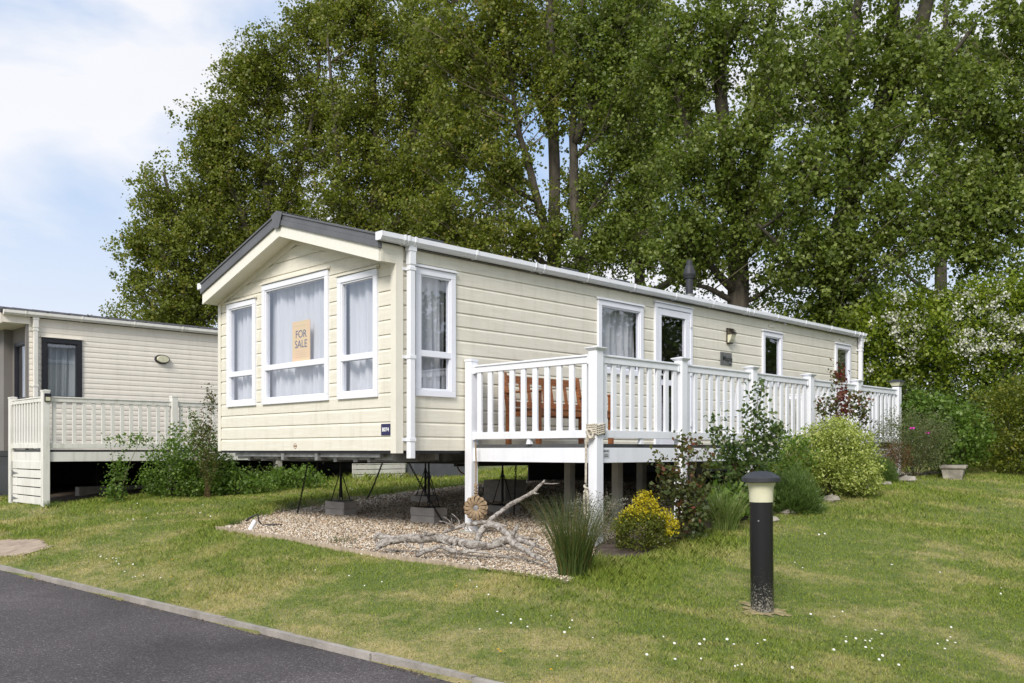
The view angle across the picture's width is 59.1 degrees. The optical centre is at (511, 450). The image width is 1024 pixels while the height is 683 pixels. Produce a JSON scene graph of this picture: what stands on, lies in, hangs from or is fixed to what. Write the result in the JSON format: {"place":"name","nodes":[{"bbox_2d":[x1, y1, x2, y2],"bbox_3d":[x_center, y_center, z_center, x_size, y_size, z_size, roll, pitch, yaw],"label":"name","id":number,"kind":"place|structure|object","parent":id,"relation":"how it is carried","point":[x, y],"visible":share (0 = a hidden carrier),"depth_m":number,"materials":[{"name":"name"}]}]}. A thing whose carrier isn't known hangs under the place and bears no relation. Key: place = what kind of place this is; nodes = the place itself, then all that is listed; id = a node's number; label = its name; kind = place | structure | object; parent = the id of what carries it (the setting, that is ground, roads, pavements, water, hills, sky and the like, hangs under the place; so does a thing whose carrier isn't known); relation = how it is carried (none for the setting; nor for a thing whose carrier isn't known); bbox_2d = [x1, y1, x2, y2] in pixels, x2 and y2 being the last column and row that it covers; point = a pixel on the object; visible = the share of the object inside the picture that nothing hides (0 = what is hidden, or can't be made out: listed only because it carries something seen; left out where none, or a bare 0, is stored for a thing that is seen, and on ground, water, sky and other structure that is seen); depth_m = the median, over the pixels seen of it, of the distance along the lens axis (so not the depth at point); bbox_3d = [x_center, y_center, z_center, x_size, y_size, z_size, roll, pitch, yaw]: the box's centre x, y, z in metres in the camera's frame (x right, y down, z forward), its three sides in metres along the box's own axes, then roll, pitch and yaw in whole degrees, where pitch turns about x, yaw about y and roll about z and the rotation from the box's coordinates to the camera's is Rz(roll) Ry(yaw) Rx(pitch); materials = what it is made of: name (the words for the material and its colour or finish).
{"place":"outdoors","nodes":[
{"label":"outdoors","id":0,"kind":"place"},
{"bbox_2d":[0,570,459,682],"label":"road","id":1,"kind":"structure","parent":0,"point":[52,633],"depth_m":6.08,"materials":[{"name":"asphalt"}]},
{"bbox_2d":[0,453,1023,682],"bbox_3d":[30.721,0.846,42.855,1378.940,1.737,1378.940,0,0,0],"label":"lawn","id":2,"kind":"structure","parent":0,"point":[537,639],"depth_m":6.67,"materials":[{"name":"plant"}]},
{"bbox_2d":[0,538,53,556],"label":"bare earth","id":3,"kind":"structure","parent":2,"relation":"on","point":[16,547],"depth_m":11.08,"materials":[{"name":"soil"}]},
{"bbox_2d":[99,432,149,502],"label":"young bush","id":4,"kind":"object","parent":2,"relation":"on","point":[117,492],"visible":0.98,"depth_m":14.55,"materials":[{"name":"green plant"}]},
{"bbox_2d":[87,296,215,326],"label":"willow bush","id":5,"kind":"object","parent":2,"relation":"on","point":[117,310],"visible":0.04,"depth_m":31.81,"materials":[{"name":"green plant"}]},
{"bbox_2d":[100,151,243,327],"bbox_3d":[-9.734,-4.036,27.024,4.900,9.510,3.144,0,0,-21],"label":"poplar tree","id":6,"kind":"object","parent":2,"relation":"on","point":[184,305],"visible":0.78,"depth_m":26.64,"materials":[{"name":"green plant"}]},
{"bbox_2d":[130,412,244,497],"bbox_3d":[-5.569,0.094,15.468,1.964,1.517,1.161,0,0,0],"label":"hawthorn bush","id":7,"kind":"object","parent":2,"relation":"on","point":[176,461],"visible":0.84,"depth_m":15.40,"materials":[{"name":"green plant"}]},
{"bbox_2d":[8,389,372,506],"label":"raised deck","id":8,"kind":"structure","parent":2,"relation":"on","point":[28,422],"depth_m":15.44,"materials":[{"name":"plastic"}]},
{"bbox_2d":[352,463,404,478],"bbox_3d":[-2.867,0.455,19.491,1.400,0.530,0.040,0,0,-45],"label":"slatted panel","id":9,"kind":"object","parent":8,"relation":"attached to","point":[396,467],"visible":0.43,"depth_m":19.45,"materials":[{"name":"plastic"}]},
{"bbox_2d":[181,383,223,498],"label":"rose bush","id":10,"kind":"object","parent":2,"relation":"on","point":[203,457],"visible":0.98,"depth_m":14.97,"materials":[{"name":"green plant"}]},
{"bbox_2d":[0,469,406,501],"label":"soil bed","id":11,"kind":"object","parent":2,"relation":"on","point":[63,493],"visible":0.19,"depth_m":18.88,"materials":[{"name":"soil"}]},
{"bbox_2d":[92,461,102,485],"bbox_3d":[-8.220,0.453,17.915,0.260,0.676,0.260,0,0,-45],"label":"jack stand","id":12,"kind":"object","parent":11,"relation":"on","point":[97,472],"visible":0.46,"depth_m":17.91,"materials":[{"name":"black metal"}]},
{"bbox_2d":[0,306,358,495],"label":"static caravan","id":13,"kind":"object","parent":12,"relation":"on","point":[59,354],"visible":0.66,"depth_m":17.41,"materials":[{"name":"beige plastic"}]},
{"bbox_2d":[14,341,24,398],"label":"window","id":14,"kind":"structure","parent":13,"relation":"in","point":[17,346],"depth_m":16.85,"materials":[{"name":"white glass"}]},
{"bbox_2d":[40,335,83,397],"bbox_3d":[-8.363,-1.500,16.740,0.741,1.200,0.230,0,0,-45],"label":"window","id":15,"kind":"structure","parent":13,"relation":"in","point":[61,365],"depth_m":16.83,"materials":[{"name":"black glass"}]},
{"bbox_2d":[75,484,193,495],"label":"concrete plinth","id":16,"kind":"structure","parent":11,"relation":"on","point":[82,491],"depth_m":16.91,"materials":[{"name":"concrete"}]},
{"bbox_2d":[193,465,292,495],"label":"bramble","id":17,"kind":"object","parent":2,"relation":"on","point":[235,485],"visible":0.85,"depth_m":15.44,"materials":[{"name":"green plant"}]},
{"bbox_2d":[0,565,502,682],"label":"kerb","id":18,"kind":"structure","parent":2,"relation":"on","point":[344,649],"depth_m":6.49,"materials":[{"name":"concrete"}]},
{"bbox_2d":[154,0,356,286],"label":"poplar tree","id":19,"kind":"object","parent":2,"relation":"on","point":[222,170],"visible":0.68,"depth_m":27.54,"materials":[{"name":"green plant"}]},
{"bbox_2d":[221,461,318,483],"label":"bramble","id":20,"kind":"object","parent":2,"relation":"on","point":[252,470],"visible":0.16,"depth_m":17.45,"materials":[{"name":"green plant"}]},
{"bbox_2d":[258,462,332,488],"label":"bramble","id":21,"kind":"object","parent":2,"relation":"on","point":[292,479],"visible":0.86,"depth_m":16.07,"materials":[{"name":"green plant"}]},
{"bbox_2d":[215,526,479,570],"bbox_3d":[-1.857,0.986,8.932,0.049,0.212,4.500,0,0,-45],"label":"timber edging","id":22,"kind":"object","parent":2,"relation":"on","point":[385,556],"visible":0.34,"depth_m":8.51,"materials":[{"name":"wood"}]},
{"bbox_2d":[289,0,468,464],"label":"poplar tree","id":23,"kind":"object","parent":2,"relation":"on","point":[379,169],"visible":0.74,"depth_m":25.95,"materials":[{"name":"green plant"}]},
{"bbox_2d":[407,463,464,478],"bbox_3d":[-1.634,0.399,20.034,1.360,0.420,0.660,0,0,-20],"label":"storage box","id":24,"kind":"object","parent":2,"relation":"on","point":[438,470],"visible":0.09,"depth_m":19.73,"materials":[{"name":"grey plastic"}]},
{"bbox_2d":[384,0,535,256],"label":"poplar tree","id":25,"kind":"object","parent":2,"relation":"on","point":[423,5],"visible":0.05,"depth_m":31.56,"materials":[{"name":"green plant"}]},
{"bbox_2d":[379,0,612,266],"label":"poplar tree","id":26,"kind":"object","parent":2,"relation":"on","point":[458,48],"visible":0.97,"depth_m":23.36,"materials":[{"name":"green plant"}]},
{"bbox_2d":[100,489,1001,668],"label":"daisies","id":27,"kind":"object","parent":2,"relation":"on","point":[792,667],"visible":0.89,"depth_m":5.58,"materials":[{"name":"plant"}]},
{"bbox_2d":[529,0,690,283],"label":"poplar tree","id":28,"kind":"object","parent":2,"relation":"on","point":[607,36],"visible":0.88,"depth_m":22.77,"materials":[{"name":"green plant"}]},
{"bbox_2d":[522,0,805,288],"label":"poplar tree","id":29,"kind":"object","parent":2,"relation":"on","point":[563,175],"visible":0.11,"depth_m":30.64,"materials":[{"name":"green plant"}]},
{"bbox_2d":[457,346,904,545],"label":"raised deck","id":30,"kind":"structure","parent":2,"relation":"on","point":[594,361],"depth_m":9.83,"materials":[{"name":"white plastic"}]},
{"bbox_2d":[474,443,477,496],"bbox_3d":[-0.398,0.217,9.950,0.048,0.608,0.047,0,0,0],"label":"rope","id":31,"kind":"object","parent":30,"relation":"hanging from","point":[475,489],"visible":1,"depth_m":9.94,"materials":[{"name":"fabric"}]},
{"bbox_2d":[464,495,487,520],"bbox_3d":[-0.398,0.632,9.950,0.282,0.278,0.065,0,0,14],"label":"rope wreath","id":32,"kind":"object","parent":31,"relation":"hanging from","point":[479,502],"visible":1,"depth_m":9.93,"materials":[{"name":"fabric"}]},
{"bbox_2d":[504,372,613,443],"bbox_3d":[0.559,-0.487,10.629,1.334,0.841,0.622,0,0,-45],"label":"garden bench","id":33,"kind":"object","parent":30,"relation":"on","point":[578,411],"visible":0.56,"depth_m":10.56,"materials":[{"name":"orange wood"}]},
{"bbox_2d":[583,435,588,517],"bbox_3d":[0.726,0.254,8.847,0.062,0.836,0.056,0,0,4],"label":"rope","id":34,"kind":"object","parent":30,"relation":"hanging from","point":[585,491],"visible":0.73,"depth_m":8.84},
{"bbox_2d":[586,423,605,444],"bbox_3d":[0.809,-0.166,8.869,0.200,0.223,0.158,0,0,-45],"label":"rope","id":35,"kind":"object","parent":30,"relation":"attached to","point":[593,430],"visible":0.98,"depth_m":8.82,"materials":[{"name":"fabric"}]},
{"bbox_2d":[720,385,761,442],"bbox_3d":[3.241,-0.486,12.873,0.509,0.842,0.553,0,0,-15],"label":"plastic chair","id":36,"kind":"object","parent":30,"relation":"on","point":[736,405],"visible":0.18,"depth_m":12.63,"materials":[{"name":"white plastic"}]},
{"bbox_2d":[607,0,818,465],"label":"poplar tree","id":37,"kind":"object","parent":2,"relation":"on","point":[679,65],"visible":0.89,"depth_m":20.66,"materials":[{"name":"green plant"}]},
{"bbox_2d":[507,468,973,560],"bbox_3d":[3.837,0.620,11.374,1.200,0.671,10.000,0,0,45],"label":"soil bed","id":38,"kind":"object","parent":2,"relation":"on","point":[611,549],"visible":0.18,"depth_m":8.29,"materials":[{"name":"soil"}]},
{"bbox_2d":[570,488,636,543],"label":"silver shrub","id":39,"kind":"object","parent":38,"relation":"on","point":[606,534],"visible":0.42,"depth_m":8.49,"materials":[{"name":"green plant"}]},
{"bbox_2d":[607,489,683,551],"bbox_3d":[1.175,0.638,8.097,0.687,0.613,0.595,0,0,0],"label":"golden spirea","id":40,"kind":"object","parent":38,"relation":"on","point":[639,517],"visible":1,"depth_m":8.02,"materials":[{"name":"yellow plant"}]},
{"bbox_2d":[647,429,722,541],"bbox_3d":[1.609,0.348,8.355,0.660,1.097,0.508,0,0,-27],"label":"rose bush","id":41,"kind":"object","parent":38,"relation":"on","point":[682,491],"visible":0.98,"depth_m":8.31,"materials":[{"name":"green plant"}]},
{"bbox_2d":[692,483,749,532],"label":"grass clump","id":42,"kind":"object","parent":38,"relation":"on","point":[730,520],"visible":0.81,"depth_m":8.65,"materials":[{"name":"plant"}]},
{"bbox_2d":[696,479,749,523],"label":"broad leaf plant","id":43,"kind":"object","parent":38,"relation":"on","point":[729,485],"visible":0.16,"depth_m":9.15,"materials":[{"name":"plant"}]},
{"bbox_2d":[703,377,789,516],"bbox_3d":[2.475,-0.016,9.481,0.823,1.553,0.791,0,0,-40],"label":"rose bush","id":44,"kind":"object","parent":38,"relation":"on","point":[752,460],"visible":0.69,"depth_m":9.45,"materials":[{"name":"green plant"}]},
{"bbox_2d":[767,424,820,484],"bbox_3d":[3.245,0.177,10.556,0.733,0.978,0.572,0,0,0],"label":"golden marjoram","id":45,"kind":"object","parent":38,"relation":"on","point":[793,457],"visible":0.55,"depth_m":10.48,"materials":[{"name":"green plant"}]},
{"bbox_2d":[772,412,887,496],"bbox_3d":[3.835,0.066,10.922,1.298,1.071,1.174,0,0,28],"label":"variegated pittosporum","id":46,"kind":"object","parent":38,"relation":"on","point":[839,474],"visible":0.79,"depth_m":10.66,"materials":[{"name":"green plant"}]},
{"bbox_2d":[823,494,839,502],"bbox_3d":[3.730,0.573,10.565,0.219,0.123,0.257,0,0,37],"label":"edging stone","id":47,"kind":"object","parent":38,"relation":"on","point":[833,498],"visible":0.53,"depth_m":10.47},
{"bbox_2d":[811,359,873,448],"bbox_3d":[4.134,-0.291,11.258,0.812,1.700,0.416,0,0,0],"label":"rose bush","id":48,"kind":"object","parent":38,"relation":"on","point":[839,397],"visible":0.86,"depth_m":11.23,"materials":[{"name":"red plant"}]},
{"bbox_2d":[879,437,913,477],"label":"bronze shrub","id":49,"kind":"object","parent":38,"relation":"on","point":[897,458],"visible":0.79,"depth_m":12.57,"materials":[{"name":"brown plant"}]},
{"bbox_2d":[898,475,916,481],"bbox_3d":[5.382,0.402,12.331,0.364,0.152,0.248,0,0,-36],"label":"edging stone","id":50,"kind":"object","parent":38,"relation":"on","point":[906,478],"visible":0.58,"depth_m":12.23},
{"bbox_2d":[864,405,963,476],"bbox_3d":[5.706,-0.121,12.886,1.313,1.104,1.025,0,0,0],"label":"rock rose","id":51,"kind":"object","parent":38,"relation":"on","point":[919,432],"visible":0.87,"depth_m":12.81,"materials":[{"name":"green plant"}]},
{"bbox_2d":[898,383,998,473],"bbox_3d":[6.528,-0.300,13.594,1.453,1.428,1.138,0,0,0],"label":"mock orange","id":52,"kind":"object","parent":38,"relation":"on","point":[971,442],"visible":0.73,"depth_m":13.45,"materials":[{"name":"green plant"}]},
{"bbox_2d":[739,601,790,616],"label":"bare earth","id":53,"kind":"structure","parent":2,"relation":"on","point":[778,611],"depth_m":6.18,"materials":[{"name":"soil"}]},
{"bbox_2d":[741,471,780,612],"bbox_3d":[1.724,0.632,6.240,0.262,0.983,0.262,-1,0,0],"label":"bollard light","id":54,"kind":"object","parent":53,"relation":"on","point":[761,484],"visible":0.99,"depth_m":6.17,"materials":[{"name":"paint"}]},
{"bbox_2d":[771,461,830,514],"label":"lavender bush","id":55,"kind":"object","parent":2,"relation":"on","point":[798,491],"visible":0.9,"depth_m":9.80,"materials":[{"name":"green plant"}]},
{"bbox_2d":[764,286,902,398],"bbox_3d":[7.087,-1.680,20.414,3.548,4.204,1.796,0,0,8],"label":"hawthorn hedge","id":56,"kind":"object","parent":2,"relation":"on","point":[808,316],"visible":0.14,"depth_m":20.17,"materials":[{"name":"green plant"}]},
{"bbox_2d":[649,266,1023,423],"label":"evergreen hedge","id":57,"kind":"object","parent":2,"relation":"on","point":[791,294],"visible":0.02,"depth_m":24.95,"materials":[{"name":"green plant"}]},
{"bbox_2d":[735,0,991,462],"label":"poplar tree","id":58,"kind":"object","parent":2,"relation":"on","point":[836,255],"visible":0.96,"depth_m":19.48,"materials":[{"name":"green plant"}]},
{"bbox_2d":[766,0,1018,385],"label":"poplar tree","id":59,"kind":"object","parent":2,"relation":"on","point":[941,275],"visible":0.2,"depth_m":27.80,"materials":[{"name":"green plant"}]},
{"bbox_2d":[832,272,972,440],"bbox_3d":[8.591,-1.752,19.637,3.310,4.168,1.785,0,0,0],"label":"hawthorn hedge","id":60,"kind":"object","parent":2,"relation":"on","point":[903,319],"visible":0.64,"depth_m":19.32,"materials":[{"name":"green plant"}]},
{"bbox_2d":[863,359,1023,463],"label":"evergreen hedge","id":61,"kind":"object","parent":2,"relation":"on","point":[960,391],"visible":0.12,"depth_m":17.35,"materials":[{"name":"green plant"}]},
{"bbox_2d":[939,465,967,479],"bbox_3d":[6.392,0.318,13.071,0.340,0.215,1.090,0,0,28],"label":"stone trough planter","id":62,"kind":"object","parent":2,"relation":"on","point":[956,472],"visible":0.8,"depth_m":12.61,"materials":[{"name":"stone"}]},
{"bbox_2d":[895,0,1023,286],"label":"poplar tree","id":63,"kind":"object","parent":2,"relation":"on","point":[1000,130],"visible":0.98,"depth_m":19.18,"materials":[{"name":"green plant"}]},
{"bbox_2d":[903,261,1023,424],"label":"hawthorn hedge","id":64,"kind":"object","parent":2,"relation":"on","point":[982,302],"visible":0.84,"depth_m":18.52,"materials":[{"name":"green plant"}]},
{"bbox_2d":[963,371,1023,474],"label":"evergreen shrub","id":65,"kind":"object","parent":2,"relation":"on","point":[1015,437],"visible":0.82,"depth_m":14.08,"materials":[{"name":"green plant"}]},
{"bbox_2d":[0,0,1023,446],"label":"sky","id":66,"kind":"structure","parent":0,"point":[86,86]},
{"bbox_2d":[221,468,919,581],"bbox_3d":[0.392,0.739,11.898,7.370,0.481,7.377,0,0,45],"label":"gravel","id":67,"kind":"structure","parent":0,"point":[451,497],"depth_m":10.83,"materials":[{"name":"gravel"}]},
{"bbox_2d":[220,516,247,525],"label":"grass tuft","id":68,"kind":"object","parent":67,"relation":"on","point":[233,523],"visible":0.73,"depth_m":10.92,"materials":[{"name":"green plant"}]},
{"bbox_2d":[245,514,282,525],"bbox_3d":[-2.953,0.829,10.764,0.430,0.153,0.148,0,0,-18],"label":"cable","id":69,"kind":"object","parent":67,"relation":"on","point":[249,518],"visible":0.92,"depth_m":10.77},
{"bbox_2d":[325,508,356,515],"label":"concrete block","id":70,"kind":"structure","parent":67,"relation":"on","point":[341,512],"depth_m":12.20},
{"bbox_2d":[325,501,356,508],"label":"concrete block","id":71,"kind":"structure","parent":70,"relation":"on","point":[342,504],"depth_m":12.21,"materials":[{"name":"concrete"}]},
{"bbox_2d":[328,462,353,501],"bbox_3d":[-2.336,0.401,12.328,0.260,0.572,0.260,0,0,45],"label":"jack stand","id":72,"kind":"object","parent":71,"relation":"on","point":[340,487],"visible":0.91,"depth_m":12.32,"materials":[{"name":"black metal"}]},
{"bbox_2d":[197,211,866,480],"bbox_3d":[1.323,-1.085,14.782,4.145,3.769,11.616,0,0,45],"label":"static caravan","id":73,"kind":"object","parent":72,"relation":"on","point":[402,327],"visible":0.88,"depth_m":10.94,"materials":[{"name":"beige"}]},
{"bbox_2d":[224,295,256,406],"bbox_3d":[-3.477,-1.281,11.861,0.236,1.408,0.787,0,0,-45],"label":"window","id":74,"kind":"structure","parent":73,"relation":"in","point":[246,308],"depth_m":11.98,"materials":[{"name":"plastic"}]},
{"bbox_2d":[259,266,329,404],"bbox_3d":[-2.571,-1.349,10.951,0.232,1.543,1.521,0,0,-45],"label":"window","id":75,"kind":"structure","parent":73,"relation":"in","point":[305,295],"depth_m":11.05,"materials":[{"name":"plastic"}]},
{"bbox_2d":[292,319,309,361],"bbox_3d":[-2.530,-1.312,10.839,0.390,0.488,0.010,0,0,45],"label":"for sale poster","id":76,"kind":"object","parent":73,"relation":"attached to","point":[300,340],"visible":1,"depth_m":10.83,"materials":[{"name":"paper"}]},
{"bbox_2d":[297,461,308,513],"bbox_3d":[-2.806,0.500,12.097,0.024,0.818,0.899,0,0,-23],"label":"chain","id":77,"kind":"object","parent":73,"relation":"hanging from","point":[302,487],"visible":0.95,"depth_m":12.05,"materials":[{"name":"black metal"}]},
{"bbox_2d":[334,265,379,399],"bbox_3d":[-1.651,-1.287,10.030,0.230,1.420,0.790,0,0,-45],"label":"window","id":78,"kind":"structure","parent":73,"relation":"in","point":[363,283],"depth_m":10.15,"materials":[{"name":"plastic"}]},
{"bbox_2d":[408,462,444,523],"bbox_3d":[-1.025,0.480,10.687,0.515,0.858,0.025,0,0,-22],"label":"chain","id":79,"kind":"object","parent":73,"relation":"hanging from","point":[426,493],"visible":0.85,"depth_m":10.69,"materials":[{"name":"black metal"}]},
{"bbox_2d":[415,263,457,397],"bbox_3d":[-0.894,-1.296,9.924,0.232,1.418,0.609,0,0,45],"label":"window","id":80,"kind":"structure","parent":73,"relation":"in","point":[430,281],"depth_m":9.96,"materials":[{"name":"plastic"}]},
{"bbox_2d":[513,462,516,514],"bbox_3d":[0.037,0.447,11.239,0.022,0.791,0.109,0,0,-21],"label":"chain","id":81,"kind":"object","parent":73,"relation":"hanging from","point":[515,487],"visible":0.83,"depth_m":11.23,"materials":[{"name":"black metal"}]},
{"bbox_2d":[596,296,645,376],"bbox_3d":[1.410,-1.520,12.226,0.229,1.000,1.014,0,0,45],"label":"window","id":82,"kind":"structure","parent":73,"relation":"in","point":[614,320],"depth_m":12.34,"materials":[{"name":"plastic"}]},
{"bbox_2d":[653,300,693,444],"bbox_3d":[2.328,-1.083,13.040,0.110,2.076,0.965,0,0,45],"label":"door","id":83,"kind":"structure","parent":73,"relation":"in","point":[661,308],"depth_m":13.01,"materials":[{"name":"plastic"}]},
{"bbox_2d":[761,329,783,387],"bbox_3d":[4.325,-1.529,15.046,0.095,0.938,0.690,0,0,45],"label":"window","id":84,"kind":"structure","parent":73,"relation":"in","point":[776,335],"depth_m":15.14,"materials":[{"name":"plastic"}]},
{"bbox_2d":[834,342,851,391],"bbox_3d":[6.174,-1.535,16.899,0.671,0.950,0.095,0,0,-45],"label":"window","id":85,"kind":"structure","parent":73,"relation":"in","point":[838,346],"depth_m":17.05,"materials":[{"name":"plastic"}]},
{"bbox_2d":[327,535,356,542],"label":"grass tuft","id":86,"kind":"object","parent":67,"relation":"on","point":[342,539],"visible":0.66,"depth_m":9.19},
{"bbox_2d":[411,495,439,502],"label":"concrete block","id":87,"kind":"structure","parent":67,"relation":"on","point":[422,500],"depth_m":13.35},
{"bbox_2d":[411,515,446,523],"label":"concrete block","id":88,"kind":"structure","parent":67,"relation":"on","point":[426,519],"depth_m":10.88,"materials":[{"name":"concrete"}]},
{"bbox_2d":[410,507,446,515],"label":"concrete block","id":89,"kind":"structure","parent":88,"relation":"on","point":[441,511],"depth_m":10.90,"materials":[{"name":"concrete"}]},
{"bbox_2d":[414,463,434,495],"bbox_3d":[-1.290,0.392,13.460,0.260,0.554,0.260,0,0,45],"label":"jack stand","id":90,"kind":"object","parent":89,"relation":"on","point":[425,474],"visible":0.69,"depth_m":13.45,"materials":[{"name":"black metal"}]},
{"bbox_2d":[415,463,442,507],"bbox_3d":[-1.014,0.401,11.006,0.260,0.572,0.260,0,0,45],"label":"jack stand","id":91,"kind":"object","parent":89,"relation":"on","point":[428,478],"visible":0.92,"depth_m":11.00,"materials":[{"name":"black metal"}]},
{"bbox_2d":[415,542,491,557],"bbox_3d":[-0.484,0.881,7.997,0.730,0.138,0.212,0,0,16],"label":"driftwood","id":92,"kind":"object","parent":67,"relation":"on","point":[421,552],"visible":0.99,"depth_m":8.00,"materials":[{"name":"wood"}]},
{"bbox_2d":[373,524,549,563],"bbox_3d":[-0.458,0.787,8.031,2.080,0.292,0.384,0,0,34],"label":"driftwood","id":93,"kind":"object","parent":67,"relation":"on","point":[385,540],"visible":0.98,"depth_m":8.05,"materials":[{"name":"wood"}]},
{"bbox_2d":[440,514,506,538],"bbox_3d":[-0.378,0.734,8.905,0.558,0.228,0.406,0,0,27],"label":"driftwood","id":94,"kind":"object","parent":67,"relation":"on","point":[470,524],"visible":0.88,"depth_m":8.94,"materials":[{"name":"wood"}]},
{"bbox_2d":[487,480,559,521],"bbox_3d":[0.106,0.516,9.288,0.895,0.420,0.119,0,0,-35],"label":"driftwood","id":95,"kind":"object","parent":94,"relation":"on","point":[507,506],"visible":0.99,"depth_m":9.25,"materials":[{"name":"wood"}]},
{"bbox_2d":[484,494,514,501],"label":"concrete block","id":96,"kind":"structure","parent":67,"relation":"on","point":[497,497],"depth_m":12.86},
{"bbox_2d":[484,487,513,493],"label":"concrete block","id":97,"kind":"structure","parent":96,"relation":"on","point":[489,490],"depth_m":12.86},
{"bbox_2d":[484,479,514,486],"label":"concrete block","id":98,"kind":"structure","parent":97,"relation":"on","point":[494,483],"depth_m":12.87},
{"bbox_2d":[485,505,519,513],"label":"concrete block","id":99,"kind":"structure","parent":67,"relation":"on","point":[494,508],"depth_m":11.62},
{"bbox_2d":[490,466,511,505],"bbox_3d":[-0.123,0.411,11.727,0.260,0.591,0.260,0,0,-45],"label":"jack stand","id":100,"kind":"object","parent":99,"relation":"on","point":[502,477],"visible":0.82,"depth_m":11.72,"materials":[{"name":"black metal"}]},
{"bbox_2d":[474,523,546,549],"bbox_3d":[0.026,0.791,8.435,0.856,0.210,0.215,0,0,37],"label":"driftwood","id":101,"kind":"object","parent":67,"relation":"on","point":[504,532],"visible":0.86,"depth_m":8.48,"materials":[{"name":"wood"}]},
{"bbox_2d":[518,490,625,576],"bbox_3d":[0.453,0.652,7.005,0.908,0.681,0.860,0,0,-45],"label":"rush clump","id":102,"kind":"object","parent":67,"relation":"on","point":[573,550],"visible":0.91,"depth_m":6.91,"materials":[{"name":"plant"}]},
{"bbox_2d":[865,455,901,481],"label":"lavender bush","id":103,"kind":"object","parent":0,"point":[893,477],"visible":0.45,"depth_m":12.09,"materials":[{"name":"green plant"}]},
{"bbox_3d":[-0.024,0.671,13.127,0.210,0.098,0.440,0,0,-45],"label":"concrete block","id":104,"kind":"object","parent":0,"visible":0},
{"bbox_2d":[515,487,525,493],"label":"concrete block","id":105,"kind":"structure","parent":104,"relation":"on","point":[520,490],"depth_m":12.96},
{"bbox_2d":[496,479,525,486],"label":"concrete block","id":106,"kind":"structure","parent":105,"relation":"on","point":[520,483],"depth_m":12.98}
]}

